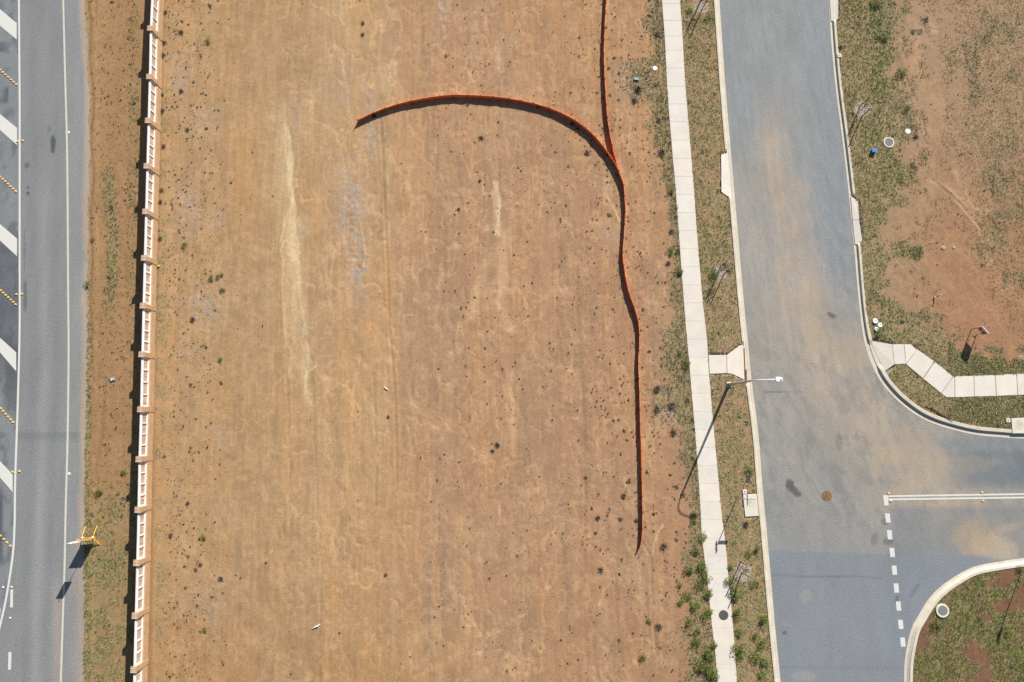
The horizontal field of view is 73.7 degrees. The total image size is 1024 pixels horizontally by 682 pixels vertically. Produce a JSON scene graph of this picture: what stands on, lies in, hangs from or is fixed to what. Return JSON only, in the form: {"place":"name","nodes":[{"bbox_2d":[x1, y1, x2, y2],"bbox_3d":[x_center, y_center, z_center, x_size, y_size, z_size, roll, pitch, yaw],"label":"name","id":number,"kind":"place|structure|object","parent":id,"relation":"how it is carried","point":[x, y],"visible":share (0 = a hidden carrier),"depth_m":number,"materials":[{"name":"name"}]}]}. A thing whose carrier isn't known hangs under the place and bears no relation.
{"place":"outdoors","nodes":[
{"label":"outdoors","id":0,"kind":"place"},
{"bbox_2d":[0,0,90,681],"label":"road","id":1,"kind":"structure","parent":0,"point":[44,173],"depth_m":47.89,"materials":[{"name":"grey asphalt"}]},
{"bbox_2d":[83,0,1023,681],"bbox_3d":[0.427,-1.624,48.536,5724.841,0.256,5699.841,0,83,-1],"label":"ground","id":2,"kind":"structure","parent":0,"point":[319,516],"depth_m":48.40,"materials":[{"name":"soil"}]},
{"bbox_2d":[67,527,99,544],"bbox_3d":[-28.456,13.049,45.100,1.093,2.374,1.256,-3,83,-1],"label":"roadwork sign","id":3,"kind":"object","parent":2,"relation":"on","point":[83,539],"visible":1,"depth_m":45.71,"materials":[{"name":"orange metal"}]},
{"bbox_2d":[94,489,102,496],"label":"green bush","id":4,"kind":"object","parent":2,"relation":"on","point":[98,492],"visible":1,"depth_m":46.54,"materials":[{"name":"green plant"}]},
{"bbox_2d":[82,0,140,681],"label":"roadside grass","id":5,"kind":"structure","parent":2,"relation":"on","point":[98,521],"depth_m":46.67,"materials":[{"name":"plant"}]},
{"bbox_2d":[130,0,163,681],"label":"boundary fence","id":6,"kind":"object","parent":2,"relation":"on","point":[143,511],"visible":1,"depth_m":47.01,"materials":[{"name":"beige brick"}]},
{"bbox_2d":[155,0,240,681],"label":"wall foot grass","id":7,"kind":"structure","parent":2,"relation":"on","point":[173,355],"depth_m":48.06,"materials":[{"name":"green plant"}]},
{"bbox_2d":[169,28,632,623],"bbox_3d":[-7.655,-3.981,48.632,36.481,0.096,47.038,0,83,-1],"label":"dead stubble","id":8,"kind":"object","parent":2,"relation":"on","point":[335,232],"visible":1,"depth_m":49.21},
{"bbox_2d":[357,94,642,549],"bbox_3d":[4.536,-4.755,48.700,14.041,0.551,36.491,-33,85,-4],"label":"silt fence","id":9,"kind":"object","parent":2,"relation":"on","point":[505,98],"visible":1,"depth_m":49.93,"materials":[{"name":"orange fabric"}]},
{"bbox_2d":[88,0,1023,681],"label":"tiny weeds","id":10,"kind":"object","parent":2,"relation":"on","point":[436,340],"visible":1,"depth_m":48.13,"materials":[{"name":"green plant"}]},
{"bbox_2d":[90,0,1023,681],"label":"clods","id":11,"kind":"object","parent":2,"relation":"on","point":[470,330],"visible":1,"depth_m":48.30,"materials":[{"name":"brown soil"}]},
{"bbox_2d":[603,1,619,171],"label":"silt fence","id":12,"kind":"object","parent":2,"relation":"on","point":[605,92],"visible":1,"depth_m":50.40,"materials":[{"name":"orange fabric"}]},
{"bbox_2d":[634,84,642,92],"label":"dry weed","id":13,"kind":"object","parent":2,"relation":"on","point":[638,89],"visible":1,"depth_m":50.53,"materials":[{"name":"brown plant"}]},
{"bbox_2d":[639,653,645,661],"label":"green bush","id":14,"kind":"object","parent":2,"relation":"on","point":[642,656],"visible":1,"depth_m":45.61,"materials":[{"name":"green plant"}]},
{"bbox_2d":[654,29,661,36],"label":"dry weed","id":15,"kind":"object","parent":2,"relation":"on","point":[656,34],"visible":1,"depth_m":51.12,"materials":[{"name":"brown plant"}]},
{"bbox_2d":[657,147,666,155],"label":"dry weed","id":16,"kind":"object","parent":2,"relation":"on","point":[662,151],"visible":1,"depth_m":49.98,"materials":[{"name":"brown plant"}]},
{"bbox_2d":[660,542,668,549],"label":"dry weed","id":17,"kind":"object","parent":2,"relation":"on","point":[663,546],"visible":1,"depth_m":46.59,"materials":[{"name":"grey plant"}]},
{"bbox_2d":[618,0,717,681],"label":"path edge grass","id":18,"kind":"structure","parent":2,"relation":"on","point":[676,332],"depth_m":48.17,"materials":[{"name":"green plant"}]},
{"bbox_2d":[667,246,676,254],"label":"green bush","id":19,"kind":"object","parent":2,"relation":"on","point":[671,250],"visible":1,"depth_m":49.03,"materials":[{"name":"green plant"}]},
{"bbox_2d":[668,402,676,409],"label":"dry weed","id":20,"kind":"object","parent":2,"relation":"on","point":[672,405],"visible":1,"depth_m":47.71,"materials":[{"name":"brown plant"}]},
{"bbox_2d":[675,267,683,275],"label":"green bush","id":21,"kind":"object","parent":2,"relation":"on","point":[679,271],"visible":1,"depth_m":48.86,"materials":[{"name":"green plant"}]},
{"bbox_2d":[682,358,690,368],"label":"green bush","id":22,"kind":"object","parent":2,"relation":"on","point":[688,364],"visible":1,"depth_m":48.06,"materials":[{"name":"green plant"}]},
{"bbox_2d":[682,590,692,599],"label":"green bush","id":23,"kind":"object","parent":2,"relation":"on","point":[687,595],"visible":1,"depth_m":46.17,"materials":[{"name":"green plant"}]},
{"bbox_2d":[683,566,693,573],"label":"green bush","id":24,"kind":"object","parent":2,"relation":"on","point":[690,570],"visible":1,"depth_m":46.33,"materials":[{"name":"green plant"}]},
{"bbox_2d":[685,5,693,12],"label":"green bush","id":25,"kind":"object","parent":2,"relation":"on","point":[690,9],"visible":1,"depth_m":51.32,"materials":[{"name":"green plant"}]},
{"bbox_2d":[691,639,700,647],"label":"green bush","id":26,"kind":"object","parent":2,"relation":"on","point":[694,642],"visible":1,"depth_m":45.78,"materials":[{"name":"green plant"}]},
{"bbox_2d":[692,546,699,554],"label":"green bush","id":27,"kind":"object","parent":2,"relation":"on","point":[695,550],"visible":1,"depth_m":46.53,"materials":[{"name":"green plant"}]},
{"bbox_2d":[691,600,700,611],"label":"green bush","id":28,"kind":"object","parent":2,"relation":"on","point":[694,605],"visible":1,"depth_m":46.03,"materials":[{"name":"green plant"}]},
{"bbox_2d":[693,627,700,637],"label":"green bush","id":29,"kind":"object","parent":2,"relation":"on","point":[695,632],"visible":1,"depth_m":45.90,"materials":[{"name":"green plant"}]},
{"bbox_2d":[662,0,736,681],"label":"footpath","id":30,"kind":"structure","parent":2,"relation":"on","point":[714,548],"depth_m":48.29,"materials":[{"name":"concrete"}]},
{"bbox_2d":[719,610,727,619],"bbox_3d":[14.293,18.522,46.138,0.648,0.060,0.648,0,83,-1],"label":"manhole cover","id":31,"kind":"object","parent":30,"relation":"on","point":[723,614],"visible":1,"depth_m":46.11,"materials":[{"name":"grey metal"}]},
{"bbox_2d":[695,579,705,588],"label":"green bush","id":32,"kind":"object","parent":2,"relation":"on","point":[700,585],"visible":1,"depth_m":46.26,"materials":[{"name":"green plant"}]},
{"bbox_2d":[697,560,708,573],"bbox_3d":[12.963,15.403,46.359,0.808,0.339,0.924,-41,85,-5],"label":"green bush","id":33,"kind":"object","parent":2,"relation":"on","point":[701,567],"visible":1,"depth_m":46.34,"materials":[{"name":"green plant"}]},
{"bbox_2d":[699,531,706,542],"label":"green bush","id":34,"kind":"object","parent":2,"relation":"on","point":[704,537],"visible":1,"depth_m":46.66,"materials":[{"name":"green plant"}]},
{"bbox_2d":[696,657,710,670],"bbox_3d":[12.788,21.595,45.571,1.041,0.386,0.927,4,83,0],"label":"green bush","id":35,"kind":"object","parent":2,"relation":"on","point":[701,667],"visible":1,"depth_m":45.52,"materials":[{"name":"green plant"}]},
{"bbox_2d":[701,573,712,582],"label":"green bush","id":36,"kind":"object","parent":2,"relation":"on","point":[705,576],"visible":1,"depth_m":46.25,"materials":[{"name":"green plant"}]},
{"bbox_2d":[702,609,712,619],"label":"green bush","id":37,"kind":"object","parent":2,"relation":"on","point":[708,611],"visible":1,"depth_m":45.98,"materials":[{"name":"green plant"}]},
{"bbox_2d":[704,588,712,598],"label":"green bush","id":38,"kind":"object","parent":2,"relation":"on","point":[709,594],"visible":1,"depth_m":46.17,"materials":[{"name":"green plant"}]},
{"bbox_2d":[705,649,715,660],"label":"green bush","id":39,"kind":"object","parent":2,"relation":"on","point":[709,655],"visible":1,"depth_m":45.62,"materials":[{"name":"green plant"}]},
{"bbox_2d":[705,665,718,676],"bbox_3d":[13.325,22.023,45.550,0.959,0.339,0.821,1,83,-1],"label":"green bush","id":40,"kind":"object","parent":2,"relation":"on","point":[708,667],"visible":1,"depth_m":45.52,"materials":[{"name":"green plant"}]},
{"bbox_2d":[708,267,717,278],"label":"green bush","id":41,"kind":"object","parent":2,"relation":"on","point":[715,272],"visible":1,"depth_m":48.84,"materials":[{"name":"green plant"}]},
{"bbox_2d":[707,670,719,681],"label":"green bush","id":42,"kind":"object","parent":2,"relation":"on","point":[713,676],"visible":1,"depth_m":45.48,"materials":[{"name":"green plant"}]},
{"bbox_2d":[711,640,717,648],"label":"green bush","id":43,"kind":"object","parent":2,"relation":"on","point":[713,643],"visible":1,"depth_m":45.80,"materials":[{"name":"green plant"}]},
{"bbox_2d":[720,264,728,271],"bbox_3d":[14.939,-5.113,48.415,0.625,1.352,0.614,0,83,-1],"label":"young tree","id":44,"kind":"object","parent":2,"relation":"on","point":[725,266],"visible":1,"depth_m":48.04,"materials":[{"name":"green plant"}]},
{"bbox_2d":[721,153,729,196],"bbox_3d":[15.600,-12.154,49.994,0.655,0.160,3.306,0,83,-1],"label":"driveway crossing","id":45,"kind":"object","parent":2,"relation":"on","point":[725,186],"visible":1,"depth_m":49.95,"materials":[{"name":"concrete"}]},
{"bbox_2d":[708,345,744,378],"bbox_3d":[15.156,1.493,48.306,2.511,0.188,2.455,0,83,-1],"label":"footpath crossing","id":46,"kind":"object","parent":2,"relation":"on","point":[731,362],"visible":1,"depth_m":48.23,"materials":[{"name":"concrete"}]},
{"bbox_2d":[680,0,773,681],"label":"verge grass","id":47,"kind":"structure","parent":2,"relation":"on","point":[719,296],"depth_m":48.61,"materials":[{"name":"green plant"}]},
{"bbox_2d":[723,577,732,585],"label":"green bush","id":48,"kind":"object","parent":2,"relation":"on","point":[729,581],"visible":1,"depth_m":46.31,"materials":[{"name":"green plant"}]},
{"bbox_2d":[730,587,739,601],"bbox_3d":[15.112,17.094,46.177,0.802,0.339,0.951,-29,84,-4],"label":"green bush","id":49,"kind":"object","parent":2,"relation":"on","point":[736,594],"visible":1,"depth_m":46.16,"materials":[{"name":"green plant"}]},
{"bbox_2d":[731,643,744,655],"bbox_3d":[15.137,20.645,45.745,0.956,0.339,0.805,-3,83,-1],"label":"green bush","id":50,"kind":"object","parent":2,"relation":"on","point":[740,648],"visible":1,"depth_m":45.72,"materials":[{"name":"green plant"}]},
{"bbox_2d":[734,608,741,618],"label":"green bush","id":51,"kind":"object","parent":2,"relation":"on","point":[737,613],"visible":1,"depth_m":46.04,"materials":[{"name":"green plant"}]},
{"bbox_2d":[736,628,743,636],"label":"green bush","id":52,"kind":"object","parent":2,"relation":"on","point":[739,632],"visible":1,"depth_m":45.90,"materials":[{"name":"green plant"}]},
{"bbox_2d":[735,654,744,660],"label":"green bush","id":53,"kind":"object","parent":2,"relation":"on","point":[741,656],"visible":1,"depth_m":45.70,"materials":[{"name":"green plant"}]},
{"bbox_2d":[714,0,780,681],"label":"kerb","id":54,"kind":"structure","parent":2,"relation":"on","point":[766,565],"depth_m":48.41,"materials":[{"name":"concrete"}]},
{"bbox_2d":[744,465,754,475],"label":"green bush","id":55,"kind":"object","parent":2,"relation":"on","point":[750,469],"visible":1,"depth_m":47.24,"materials":[{"name":"green plant"}]},
{"bbox_2d":[742,494,758,516],"bbox_3d":[16.453,11.329,47.114,0.944,0.220,1.508,-3,83,-1],"label":"drain pit","id":56,"kind":"object","parent":2,"relation":"on","point":[751,508],"visible":0.94,"depth_m":47.01,"materials":[{"name":"concrete"}]},
{"bbox_2d":[750,580,757,589],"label":"green bush","id":57,"kind":"object","parent":2,"relation":"on","point":[754,584],"visible":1,"depth_m":46.33,"materials":[{"name":"green plant"}]},
{"bbox_2d":[726,377,782,386],"bbox_3d":[16.048,2.751,45.442,1.887,5.310,0.392,0,83,-1],"label":"street lamp","id":58,"kind":"object","parent":2,"relation":"on","point":[776,379],"visible":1,"depth_m":44.05,"materials":[{"name":"metal"}]},
{"bbox_2d":[750,650,762,664],"bbox_3d":[16.347,21.150,45.731,0.921,0.275,0.843,34,84,3],"label":"green bush","id":59,"kind":"object","parent":2,"relation":"on","point":[756,659],"visible":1,"depth_m":45.72,"materials":[{"name":"green plant"}]},
{"bbox_2d":[752,546,760,553],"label":"green bush","id":60,"kind":"object","parent":2,"relation":"on","point":[756,548],"visible":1,"depth_m":46.56,"materials":[{"name":"green plant"}]},
{"bbox_2d":[757,640,765,649],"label":"green bush","id":61,"kind":"object","parent":2,"relation":"on","point":[761,643],"visible":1,"depth_m":45.85,"materials":[{"name":"green plant"}]},
{"bbox_2d":[758,668,766,678],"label":"green bush","id":62,"kind":"object","parent":2,"relation":"on","point":[761,674],"visible":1,"depth_m":45.57,"materials":[{"name":"green plant"}]},
{"bbox_2d":[758,615,768,627],"bbox_3d":[16.899,18.876,46.010,0.786,0.309,0.793,11,83,1],"label":"green bush","id":63,"kind":"object","parent":2,"relation":"on","point":[763,620],"visible":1,"depth_m":45.98,"materials":[{"name":"green plant"}]},
{"bbox_2d":[760,657,771,666],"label":"green bush","id":64,"kind":"object","parent":2,"relation":"on","point":[764,660],"visible":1,"depth_m":45.69,"materials":[{"name":"green plant"}]},
{"bbox_2d":[694,1,870,581],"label":"mulch","id":65,"kind":"object","parent":2,"relation":"on","point":[720,277],"visible":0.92,"depth_m":49.05,"materials":[{"name":"brown wood"}]},
{"bbox_2d":[870,0,883,6],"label":"green bush","id":66,"kind":"object","parent":2,"relation":"on","point":[877,2],"visible":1,"depth_m":51.54,"materials":[{"name":"green plant"}]},
{"bbox_2d":[876,328,883,337],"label":"green bush","id":67,"kind":"object","parent":2,"relation":"on","point":[877,332],"visible":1,"depth_m":48.52,"materials":[{"name":"green plant"}]},
{"bbox_2d":[883,137,893,147],"bbox_3d":[27.793,-14.643,50.366,0.817,0.095,0.817,0,83,-1],"label":"manhole","id":68,"kind":"object","parent":2,"relation":"on","point":[887,143],"visible":1,"depth_m":50.33,"materials":[{"name":"concrete"}]},
{"bbox_2d":[836,0,948,416],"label":"lot grass","id":69,"kind":"structure","parent":2,"relation":"on","point":[879,149],"depth_m":50.18,"materials":[{"name":"green plant"}]},
{"bbox_2d":[880,33,889,40],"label":"green bush","id":70,"kind":"object","parent":69,"relation":"on","point":[882,36],"visible":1,"depth_m":51.24,"materials":[{"name":"green plant"}]},
{"bbox_2d":[896,67,907,76],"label":"green bush","id":71,"kind":"object","parent":2,"relation":"on","point":[900,73],"visible":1,"depth_m":50.89,"materials":[{"name":"green plant"}]},
{"bbox_2d":[829,0,1023,438],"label":"kerb","id":72,"kind":"structure","parent":2,"relation":"on","point":[896,393],"depth_m":48.73,"materials":[{"name":"concrete"}]},
{"bbox_2d":[930,621,942,631],"bbox_3d":[28.704,19.286,46.122,0.890,0.275,0.759,9,83,0],"label":"green bush","id":73,"kind":"object","parent":2,"relation":"on","point":[937,624],"visible":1,"depth_m":46.11,"materials":[{"name":"green plant"}]},
{"bbox_2d":[935,604,948,617],"bbox_3d":[29.207,18.305,46.346,0.906,0.115,0.906,0,83,-1],"label":"manhole","id":74,"kind":"object","parent":2,"relation":"on","point":[941,611],"visible":1,"depth_m":46.30,"materials":[{"name":"concrete"}]},
{"bbox_2d":[872,341,1023,396],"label":"footpath corner","id":75,"kind":"object","parent":2,"relation":"on","point":[919,363],"visible":1,"depth_m":48.29,"materials":[{"name":"concrete"}]},
{"bbox_2d":[904,558,1023,681],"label":"kerb","id":76,"kind":"structure","parent":2,"relation":"on","point":[938,594],"depth_m":46.50,"materials":[{"name":"concrete"}]},
{"bbox_2d":[910,0,1023,353],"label":"dry stubble","id":77,"kind":"object","parent":2,"relation":"on","point":[996,21],"visible":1,"depth_m":50.41,"materials":[{"name":"beige plant"}]},
{"bbox_2d":[913,567,1023,681],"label":"island grass","id":78,"kind":"structure","parent":2,"relation":"on","point":[977,638],"depth_m":46.15,"materials":[{"name":"green plant"}]},
{"bbox_2d":[972,326,988,334],"bbox_3d":[33.003,-0.693,48.185,0.048,1.265,0.651,-39,85,-5],"label":"lot sign","id":79,"kind":"object","parent":2,"relation":"on","point":[982,330],"visible":1,"depth_m":47.88,"materials":[{"name":"white plastic"}]},
{"bbox_2d":[947,337,1023,428],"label":"corner grass","id":80,"kind":"structure","parent":2,"relation":"on","point":[991,371],"depth_m":48.12,"materials":[{"name":"green plant"}]},
{"bbox_2d":[1010,418,1023,432],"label":"drain pit","id":81,"kind":"object","parent":2,"relation":"on","point":[1017,424],"visible":1,"depth_m":47.90,"materials":[{"name":"concrete"}]},
{"bbox_2d":[719,0,1023,681],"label":"street","id":82,"kind":"structure","parent":0,"point":[863,568],"depth_m":47.89,"materials":[{"name":"grey asphalt"}]},
{"bbox_2d":[822,491,831,500],"bbox_3d":[21.816,10.733,47.315,0.693,0.034,0.693,0,83,-1],"label":"manhole cover","id":83,"kind":"object","parent":82,"relation":"on","point":[826,495],"visible":1,"depth_m":47.30,"materials":[{"name":"metal"}]},
{"bbox_2d":[830,0,837,20],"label":"driveway crossing","id":84,"kind":"object","parent":82,"relation":"on","point":[834,9],"visible":1,"depth_m":51.65,"materials":[{"name":"concrete"}]},
{"bbox_2d":[851,197,861,243],"bbox_3d":[25.047,-8.773,49.694,0.489,0.160,3.552,-2,83,-1],"label":"driveway crossing","id":85,"kind":"object","parent":82,"relation":"on","point":[856,223],"visible":1,"depth_m":49.65,"materials":[{"name":"concrete"}]}
]}

